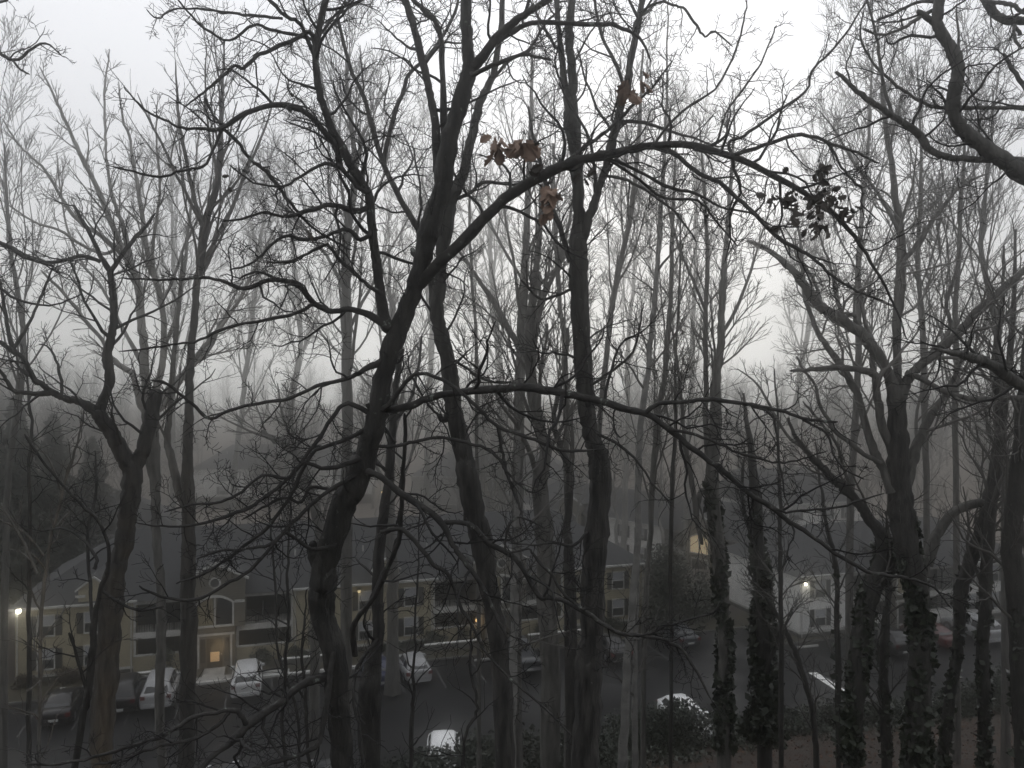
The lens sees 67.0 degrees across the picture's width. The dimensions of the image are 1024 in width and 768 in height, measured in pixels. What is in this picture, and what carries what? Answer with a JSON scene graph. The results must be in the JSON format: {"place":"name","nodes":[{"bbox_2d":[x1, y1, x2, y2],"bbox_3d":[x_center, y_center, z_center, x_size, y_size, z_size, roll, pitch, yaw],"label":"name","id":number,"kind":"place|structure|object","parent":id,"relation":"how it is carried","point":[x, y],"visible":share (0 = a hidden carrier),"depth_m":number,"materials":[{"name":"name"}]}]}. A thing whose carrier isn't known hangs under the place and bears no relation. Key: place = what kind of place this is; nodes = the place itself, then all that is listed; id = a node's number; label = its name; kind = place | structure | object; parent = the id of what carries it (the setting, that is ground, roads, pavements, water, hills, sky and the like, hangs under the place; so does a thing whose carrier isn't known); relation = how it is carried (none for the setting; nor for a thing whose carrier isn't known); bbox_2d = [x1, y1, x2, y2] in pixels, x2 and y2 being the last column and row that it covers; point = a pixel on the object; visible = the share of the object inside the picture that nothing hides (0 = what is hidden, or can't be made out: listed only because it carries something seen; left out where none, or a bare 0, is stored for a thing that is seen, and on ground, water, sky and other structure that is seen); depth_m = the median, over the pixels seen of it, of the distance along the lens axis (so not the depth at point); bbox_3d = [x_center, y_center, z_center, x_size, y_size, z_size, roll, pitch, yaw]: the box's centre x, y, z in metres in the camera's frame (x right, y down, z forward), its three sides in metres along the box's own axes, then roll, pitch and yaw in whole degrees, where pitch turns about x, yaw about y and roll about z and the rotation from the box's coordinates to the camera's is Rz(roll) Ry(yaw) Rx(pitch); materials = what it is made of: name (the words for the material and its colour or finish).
{"place":"outdoors","nodes":[
{"label":"outdoors","id":0,"kind":"place"},
{"bbox_2d":[8,615,740,701],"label":"lawn","id":1,"kind":"structure","parent":0,"point":[14,695],"depth_m":55.41,"materials":[{"name":"plant"}]},
{"bbox_2d":[642,540,711,634],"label":"holly tree","id":2,"kind":"object","parent":1,"relation":"on","point":[660,577],"visible":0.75,"depth_m":61.01,"materials":[{"name":"green plant"}]},
{"bbox_2d":[683,571,715,618],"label":"holly tree","id":3,"kind":"object","parent":1,"relation":"on","point":[704,586],"visible":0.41,"depth_m":66.27,"materials":[{"name":"green plant"}]},
{"bbox_2d":[0,397,1023,767],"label":"ground","id":4,"kind":"structure","parent":0,"point":[222,439],"depth_m":159.26,"materials":[{"name":"brown plant"}]},
{"bbox_2d":[0,424,38,605],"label":"evergreen tree","id":5,"kind":"object","parent":4,"relation":"on","point":[14,559],"visible":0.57,"depth_m":68.65,"materials":[{"name":"green plant"}]},
{"bbox_2d":[0,395,66,612],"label":"evergreen tree","id":6,"kind":"object","parent":4,"relation":"on","point":[19,484],"visible":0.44,"depth_m":71.49,"materials":[{"name":"green plant"}]},
{"bbox_2d":[2,320,64,767],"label":"sapling","id":7,"kind":"object","parent":4,"relation":"on","point":[29,570],"visible":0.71,"depth_m":18.97,"materials":[{"name":"brown plant"}]},
{"bbox_2d":[0,0,83,317],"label":"leaning oak","id":8,"kind":"object","parent":4,"relation":"on","point":[3,244],"visible":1,"depth_m":7.58,"materials":[{"name":"brown plant"}]},
{"bbox_2d":[0,412,89,604],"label":"evergreen tree","id":9,"kind":"object","parent":4,"relation":"on","point":[71,541],"visible":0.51,"depth_m":75.40,"materials":[{"name":"green plant"}]},
{"bbox_2d":[0,6,107,767],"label":"tall tree","id":10,"kind":"object","parent":4,"relation":"on","point":[20,382],"visible":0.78,"depth_m":29.93,"materials":[{"name":"grey plant"}]},
{"bbox_2d":[0,399,111,767],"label":"pale sapling","id":11,"kind":"object","parent":4,"relation":"on","point":[40,700],"visible":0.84,"depth_m":16.96,"materials":[{"name":"grey plant"}]},
{"bbox_2d":[70,436,121,554],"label":"evergreen tree","id":12,"kind":"object","parent":4,"relation":"on","point":[93,445],"visible":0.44,"depth_m":83.39,"materials":[{"name":"green plant"}]},
{"bbox_2d":[7,413,186,767],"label":"crooked tree","id":13,"kind":"object","parent":4,"relation":"on","point":[90,671],"visible":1,"depth_m":12.46,"materials":[{"name":"brown plant"}]},
{"bbox_2d":[21,492,181,546],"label":"apartment building","id":14,"kind":"structure","parent":4,"relation":"on","point":[145,505],"depth_m":86.70,"materials":[{"name":"white"}]},
{"bbox_2d":[0,184,237,767],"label":"forked maple","id":15,"kind":"object","parent":4,"relation":"on","point":[107,674],"visible":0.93,"depth_m":14.79,"materials":[{"name":"brown plant"}]},
{"bbox_2d":[1,49,285,767],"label":"fan crowned tree","id":16,"kind":"object","parent":4,"relation":"on","point":[152,464],"visible":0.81,"depth_m":23.89,"materials":[{"name":"grey plant"}]},
{"bbox_2d":[116,112,239,524],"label":"tall tree","id":17,"kind":"object","parent":4,"relation":"on","point":[172,310],"visible":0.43,"depth_m":73.48,"materials":[{"name":"grey plant"}]},
{"bbox_2d":[92,0,300,767],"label":"tall tree","id":18,"kind":"object","parent":4,"relation":"on","point":[189,626],"visible":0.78,"depth_m":20.90,"materials":[{"name":"grey plant"}]},
{"bbox_2d":[231,396,282,523],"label":"bare tree","id":19,"kind":"object","parent":4,"relation":"on","point":[254,457],"visible":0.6,"depth_m":105.45,"materials":[{"name":"grey plant"}]},
{"bbox_2d":[203,134,333,524],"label":"tall tree","id":20,"kind":"object","parent":4,"relation":"on","point":[246,369],"visible":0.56,"depth_m":72.18,"materials":[{"name":"grey plant"}]},
{"bbox_2d":[237,471,319,767],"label":"sapling","id":21,"kind":"object","parent":4,"relation":"on","point":[287,600],"visible":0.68,"depth_m":13.97,"materials":[{"name":"brown plant"}]},
{"bbox_2d":[193,444,374,508],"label":"apartment building","id":22,"kind":"structure","parent":4,"relation":"on","point":[219,491],"depth_m":131.62,"materials":[{"name":"white"}]},
{"bbox_2d":[238,464,330,767],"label":"sapling","id":23,"kind":"object","parent":4,"relation":"on","point":[277,649],"visible":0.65,"depth_m":14.98,"materials":[{"name":"brown plant"}]},
{"bbox_2d":[251,388,328,520],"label":"bare tree","id":24,"kind":"object","parent":4,"relation":"on","point":[294,494],"visible":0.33,"depth_m":84.35,"materials":[{"name":"grey plant"}]},
{"bbox_2d":[225,92,360,521],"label":"tall tree","id":25,"kind":"object","parent":4,"relation":"on","point":[297,365],"visible":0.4,"depth_m":76.28,"materials":[{"name":"grey plant"}]},
{"bbox_2d":[282,584,330,767],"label":"sapling","id":26,"kind":"object","parent":4,"relation":"on","point":[304,697],"visible":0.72,"depth_m":12.98,"materials":[{"name":"brown plant"}]},
{"bbox_2d":[8,509,645,683],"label":"apartment building","id":27,"kind":"structure","parent":4,"relation":"on","point":[229,639],"depth_m":57.17,"materials":[{"name":"beige"}]},
{"bbox_2d":[232,0,427,736],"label":"tall tree","id":28,"kind":"object","parent":4,"relation":"on","point":[347,321],"visible":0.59,"depth_m":31.80,"materials":[{"name":"grey plant"}]},
{"bbox_2d":[316,332,444,767],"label":"slender oak","id":29,"kind":"object","parent":4,"relation":"on","point":[368,706],"visible":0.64,"depth_m":12.86,"materials":[{"name":"brown plant"}]},
{"bbox_2d":[385,496,447,767],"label":"sapling","id":30,"kind":"object","parent":4,"relation":"on","point":[411,726],"visible":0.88,"depth_m":13.98,"materials":[{"name":"brown plant"}]},
{"bbox_2d":[402,745,467,767],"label":"shrub","id":31,"kind":"object","parent":4,"relation":"on","point":[433,760],"visible":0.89,"depth_m":37.10,"materials":[{"name":"green plant"}]},
{"bbox_2d":[369,86,502,514],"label":"tall tree","id":32,"kind":"object","parent":4,"relation":"on","point":[428,420],"visible":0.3,"depth_m":83.19,"materials":[{"name":"grey plant"}]},
{"bbox_2d":[283,0,589,767],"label":"leaning oak","id":33,"kind":"object","parent":4,"relation":"on","point":[468,483],"visible":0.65,"depth_m":10.42,"materials":[{"name":"brown plant"}]},
{"bbox_2d":[402,582,513,767],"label":"sapling","id":34,"kind":"object","parent":4,"relation":"on","point":[474,718],"visible":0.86,"depth_m":9.49,"materials":[{"name":"brown plant"}]},
{"bbox_2d":[440,727,494,767],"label":"shrub","id":35,"kind":"object","parent":4,"relation":"on","point":[470,752],"visible":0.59,"depth_m":37.35,"materials":[{"name":"green plant"}]},
{"bbox_2d":[445,361,512,509],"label":"bare tree","id":36,"kind":"object","parent":4,"relation":"on","point":[483,436],"visible":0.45,"depth_m":79.60,"materials":[{"name":"grey plant"}]},
{"bbox_2d":[443,61,519,767],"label":"tall tree","id":37,"kind":"object","parent":4,"relation":"on","point":[479,746],"visible":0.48,"depth_m":27.94,"materials":[{"name":"grey plant"}]},
{"bbox_2d":[448,124,529,510],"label":"tall tree","id":38,"kind":"object","parent":4,"relation":"on","point":[489,250],"visible":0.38,"depth_m":85.80,"materials":[{"name":"grey plant"}]},
{"bbox_2d":[408,451,578,511],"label":"apartment building","id":39,"kind":"structure","parent":4,"relation":"on","point":[442,495],"depth_m":129.04,"materials":[{"name":"grey"}]},
{"bbox_2d":[20,0,981,767],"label":"leaning oak","id":40,"kind":"object","parent":4,"relation":"on","point":[324,552],"visible":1,"depth_m":7.02,"materials":[{"name":"brown plant"}]},
{"bbox_2d":[464,374,539,511],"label":"bare tree","id":41,"kind":"object","parent":4,"relation":"on","point":[494,487],"visible":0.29,"depth_m":82.55,"materials":[{"name":"grey plant"}]},
{"bbox_2d":[8,621,1000,767],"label":"car park","id":42,"kind":"structure","parent":4,"relation":"on","point":[459,707],"depth_m":48.56,"materials":[{"name":"asphalt"}]},
{"bbox_2d":[36,685,83,726],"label":"parked car","id":43,"kind":"object","parent":42,"relation":"on","point":[58,700],"visible":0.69,"depth_m":45.70,"materials":[{"name":"black paint"}]},
{"bbox_2d":[116,672,146,713],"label":"parked car","id":44,"kind":"object","parent":42,"relation":"on","point":[130,688],"visible":0.48,"depth_m":46.84,"materials":[{"name":"black paint"}]},
{"bbox_2d":[139,668,179,709],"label":"parked car","id":45,"kind":"object","parent":42,"relation":"on","point":[146,701],"visible":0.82,"depth_m":47.42,"materials":[{"name":"silver metal"}]},
{"bbox_2d":[230,658,263,697],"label":"parked car","id":46,"kind":"object","parent":42,"relation":"on","point":[248,665],"visible":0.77,"depth_m":49.01,"materials":[{"name":"grey paint"}]},
{"bbox_2d":[204,359,356,762],"bbox_3d":[-11.509,9.564,40.238,8.840,21.619,4.831,0,0,-43],"label":"tall tree","id":47,"kind":"object","parent":42,"relation":"on","point":[314,697],"visible":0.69,"depth_m":39.76,"materials":[{"name":"grey plant"}]},
{"bbox_2d":[299,167,456,696],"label":"tall tree","id":48,"kind":"object","parent":42,"relation":"on","point":[392,686],"visible":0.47,"depth_m":49.78,"materials":[{"name":"grey plant"}]},
{"bbox_2d":[399,651,431,682],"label":"parked car","id":49,"kind":"object","parent":42,"relation":"on","point":[420,659],"visible":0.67,"depth_m":51.65,"materials":[{"name":"silver metal"}]},
{"bbox_2d":[423,730,459,766],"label":"parked car","id":50,"kind":"object","parent":42,"relation":"on","point":[435,737],"visible":0.34,"depth_m":40.42,"materials":[{"name":"white paint"}]},
{"bbox_2d":[654,621,700,647],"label":"parked car","id":51,"kind":"object","parent":42,"relation":"on","point":[691,641],"visible":0.51,"depth_m":58.60,"materials":[{"name":"grey paint"}]},
{"bbox_2d":[873,623,908,655],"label":"parked car","id":52,"kind":"object","parent":42,"relation":"on","point":[899,645],"visible":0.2,"depth_m":56.42,"materials":[{"name":"grey paint"}]},
{"bbox_2d":[940,612,1000,642],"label":"parked car","id":53,"kind":"object","parent":42,"relation":"on","point":[995,632],"visible":0.5,"depth_m":60.17,"materials":[{"name":"silver metal"}]},
{"bbox_2d":[0,334,1013,498],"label":"wood","id":54,"kind":"object","parent":4,"relation":"on","point":[835,376],"visible":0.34,"depth_m":168.13,"materials":[{"name":"grey plant"}]},
{"bbox_2d":[473,722,563,767],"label":"shrub","id":55,"kind":"object","parent":4,"relation":"on","point":[527,739],"visible":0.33,"depth_m":36.08,"materials":[{"name":"green plant"}]},
{"bbox_2d":[430,0,615,767],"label":"tall tree","id":56,"kind":"object","parent":4,"relation":"on","point":[518,724],"visible":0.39,"depth_m":30.85,"materials":[{"name":"grey plant"}]},
{"bbox_2d":[455,143,608,767],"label":"tall tree","id":57,"kind":"object","parent":4,"relation":"on","point":[549,730],"visible":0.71,"depth_m":22.82,"materials":[{"name":"grey plant"}]},
{"bbox_2d":[481,393,582,767],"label":"birch","id":58,"kind":"object","parent":4,"relation":"on","point":[515,594],"visible":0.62,"depth_m":19.93,"materials":[{"name":"grey plant"}]},
{"bbox_2d":[489,299,610,767],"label":"tall tree","id":59,"kind":"object","parent":4,"relation":"on","point":[570,675],"visible":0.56,"depth_m":20.85,"materials":[{"name":"grey plant"}]},
{"bbox_2d":[494,90,612,767],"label":"tall tree","id":60,"kind":"object","parent":4,"relation":"on","point":[566,444],"visible":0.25,"depth_m":33.92,"materials":[{"name":"grey plant"}]},
{"bbox_2d":[554,399,589,522],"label":"bare tree","id":61,"kind":"object","parent":4,"relation":"on","point":[578,489],"visible":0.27,"depth_m":86.56,"materials":[{"name":"grey plant"}]},
{"bbox_2d":[559,725,639,767],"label":"shrub","id":62,"kind":"object","parent":4,"relation":"on","point":[608,753],"visible":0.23,"depth_m":37.46,"materials":[{"name":"green plant"}]},
{"bbox_2d":[491,0,737,767],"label":"forked oak","id":63,"kind":"object","parent":4,"relation":"on","point":[588,709],"visible":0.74,"depth_m":10.88,"materials":[{"name":"brown plant"}]},
{"bbox_2d":[555,0,677,437],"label":"tall tree","id":64,"kind":"object","parent":4,"relation":"on","point":[633,197],"visible":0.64,"depth_m":25.95,"materials":[{"name":"grey plant"}]},
{"bbox_2d":[587,376,649,544],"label":"bare tree","id":65,"kind":"object","parent":4,"relation":"on","point":[614,500],"visible":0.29,"depth_m":87.14,"materials":[{"name":"grey plant"}]},
{"bbox_2d":[577,560,670,767],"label":"birch","id":66,"kind":"object","parent":4,"relation":"on","point":[634,714],"visible":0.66,"depth_m":22.93,"materials":[{"name":"grey plant"}]},
{"bbox_2d":[552,104,700,549],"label":"tall tree","id":67,"kind":"object","parent":4,"relation":"on","point":[632,282],"visible":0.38,"depth_m":83.71,"materials":[{"name":"grey plant"}]},
{"bbox_2d":[599,712,668,757],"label":"shrub","id":68,"kind":"object","parent":4,"relation":"on","point":[611,733],"visible":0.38,"depth_m":41.09,"materials":[{"name":"green plant"}]},
{"bbox_2d":[590,0,716,767],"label":"tree","id":69,"kind":"object","parent":4,"relation":"on","point":[623,736],"visible":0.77,"depth_m":21.92,"materials":[{"name":"grey plant"}]},
{"bbox_2d":[612,701,702,754],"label":"shrub","id":70,"kind":"object","parent":4,"relation":"on","point":[654,715],"visible":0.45,"depth_m":41.63,"materials":[{"name":"green plant"}]},
{"bbox_2d":[616,386,700,558],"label":"bare tree","id":71,"kind":"object","parent":4,"relation":"on","point":[661,501],"visible":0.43,"depth_m":83.22,"materials":[{"name":"grey plant"}]},
{"bbox_2d":[523,480,794,569],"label":"apartment building","id":72,"kind":"structure","parent":4,"relation":"on","point":[730,539],"depth_m":90.22,"materials":[{"name":"white"}]},
{"bbox_2d":[630,168,707,767],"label":"tall tree","id":73,"kind":"object","parent":4,"relation":"on","point":[672,474],"visible":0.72,"depth_m":25.95,"materials":[{"name":"grey plant"}]},
{"bbox_2d":[646,700,699,751],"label":"shrub","id":74,"kind":"object","parent":4,"relation":"on","point":[686,721],"visible":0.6,"depth_m":41.56,"materials":[{"name":"green plant"}]},
{"bbox_2d":[594,90,755,767],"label":"tall tree","id":75,"kind":"object","parent":4,"relation":"on","point":[663,392],"visible":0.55,"depth_m":26.92,"materials":[{"name":"grey plant"}]},
{"bbox_2d":[653,695,731,751],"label":"shrub","id":76,"kind":"object","parent":4,"relation":"on","point":[701,725],"visible":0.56,"depth_m":41.74,"materials":[{"name":"green plant"}]},
{"bbox_2d":[640,64,761,568],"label":"tall tree","id":77,"kind":"object","parent":4,"relation":"on","point":[686,510],"visible":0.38,"depth_m":85.88,"materials":[{"name":"grey plant"}]},
{"bbox_2d":[647,71,784,767],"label":"ivy clad tree","id":78,"kind":"object","parent":4,"relation":"on","point":[724,741],"visible":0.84,"depth_m":24.85,"materials":[{"name":"grey plant"}]},
{"bbox_2d":[721,378,757,468],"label":"bare tree","id":79,"kind":"object","parent":4,"relation":"on","point":[737,409],"visible":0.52,"depth_m":103.94,"materials":[{"name":"grey plant"}]},
{"bbox_2d":[526,691,1000,767],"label":"ground cover","id":80,"kind":"object","parent":4,"relation":"on","point":[665,755],"visible":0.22,"depth_m":40.78,"materials":[{"name":"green plant"}]},
{"bbox_2d":[727,382,819,767],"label":"ivy clad tree","id":81,"kind":"object","parent":4,"relation":"on","point":[757,723],"visible":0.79,"depth_m":25.81,"materials":[{"name":"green plant"}]},
{"bbox_2d":[742,356,817,767],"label":"slender tree","id":82,"kind":"object","parent":4,"relation":"on","point":[781,593],"visible":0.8,"depth_m":22.95,"materials":[{"name":"brown plant"}]},
{"bbox_2d":[741,572,833,767],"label":"slender tree","id":83,"kind":"object","parent":4,"relation":"on","point":[807,690],"visible":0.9,"depth_m":23.93,"materials":[{"name":"brown plant"}]},
{"bbox_2d":[719,467,873,525],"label":"apartment building","id":84,"kind":"structure","parent":4,"relation":"on","point":[841,500],"depth_m":94.36,"materials":[{"name":"white"}]},
{"bbox_2d":[777,706,834,734],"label":"shrub","id":85,"kind":"object","parent":4,"relation":"on","point":[794,717],"visible":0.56,"depth_m":43.76,"materials":[{"name":"green plant"}]},
{"bbox_2d":[770,134,865,496],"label":"tall tree","id":86,"kind":"object","parent":4,"relation":"on","point":[794,422],"visible":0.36,"depth_m":93.18,"materials":[{"name":"grey plant"}]},
{"bbox_2d":[629,709,1013,767],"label":"leaf litter","id":87,"kind":"object","parent":4,"relation":"on","point":[830,751],"visible":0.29,"depth_m":38.41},
{"bbox_2d":[729,359,946,767],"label":"ivy clad tree","id":88,"kind":"object","parent":4,"relation":"on","point":[856,678],"visible":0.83,"depth_m":19.43,"materials":[{"name":"brown plant"}]},
{"bbox_2d":[801,438,877,767],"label":"slender tree","id":89,"kind":"object","parent":4,"relation":"on","point":[838,671],"visible":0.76,"depth_m":21.95,"materials":[{"name":"brown plant"}]},
{"bbox_2d":[757,0,983,683],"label":"tall tree","id":90,"kind":"object","parent":4,"relation":"on","point":[848,619],"visible":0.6,"depth_m":32.73,"materials":[{"name":"grey plant"}]},
{"bbox_2d":[726,48,1023,767],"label":"ivy clad maple","id":91,"kind":"object","parent":4,"relation":"on","point":[898,475],"visible":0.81,"depth_m":18.82,"materials":[{"name":"brown plant"}]},
{"bbox_2d":[727,516,1023,637],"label":"apartment building","id":92,"kind":"structure","parent":4,"relation":"on","point":[740,598],"depth_m":64.19,"materials":[{"name":"white"}]},
{"bbox_2d":[828,529,960,767],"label":"slender tree","id":93,"kind":"object","parent":4,"relation":"on","point":[883,693],"visible":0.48,"depth_m":22.40,"materials":[{"name":"plant"}]},
{"bbox_2d":[804,0,1023,450],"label":"spreading oak","id":94,"kind":"object","parent":4,"relation":"on","point":[988,150],"visible":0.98,"depth_m":8.34,"materials":[{"name":"brown plant"}]},
{"bbox_2d":[809,0,1023,746],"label":"tall tree","id":95,"kind":"object","parent":4,"relation":"on","point":[925,458],"visible":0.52,"depth_m":30.90,"materials":[{"name":"grey plant"}]},
{"bbox_2d":[912,431,952,517],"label":"bare tree","id":96,"kind":"object","parent":4,"relation":"on","point":[937,483],"visible":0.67,"depth_m":89.86,"materials":[{"name":"grey plant"}]},
{"bbox_2d":[862,8,1023,767],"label":"tall tree","id":97,"kind":"object","parent":4,"relation":"on","point":[1005,744],"visible":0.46,"depth_m":31.93,"materials":[{"name":"grey plant"}]},
{"bbox_2d":[869,0,1023,764],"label":"tall tree","id":98,"kind":"object","parent":4,"relation":"on","point":[956,747],"visible":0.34,"depth_m":33.88,"materials":[{"name":"grey plant"}]},
{"bbox_2d":[908,231,1023,767],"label":"slender tree","id":99,"kind":"object","parent":4,"relation":"on","point":[946,728],"visible":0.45,"depth_m":20.90,"materials":[{"name":"brown plant"}]},
{"bbox_2d":[913,241,1023,767],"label":"slender tree","id":100,"kind":"object","parent":4,"relation":"on","point":[1012,549],"visible":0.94,"depth_m":17.91,"materials":[{"name":"brown plant"}]},
{"bbox_2d":[925,206,1023,767],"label":"slender tree","id":101,"kind":"object","parent":4,"relation":"on","point":[984,673],"visible":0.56,"depth_m":20.42,"materials":[{"name":"brown plant"}]},
{"bbox_2d":[0,0,1023,406],"label":"sky","id":102,"kind":"structure","parent":0,"point":[89,28],"materials":[{"name":"white"}]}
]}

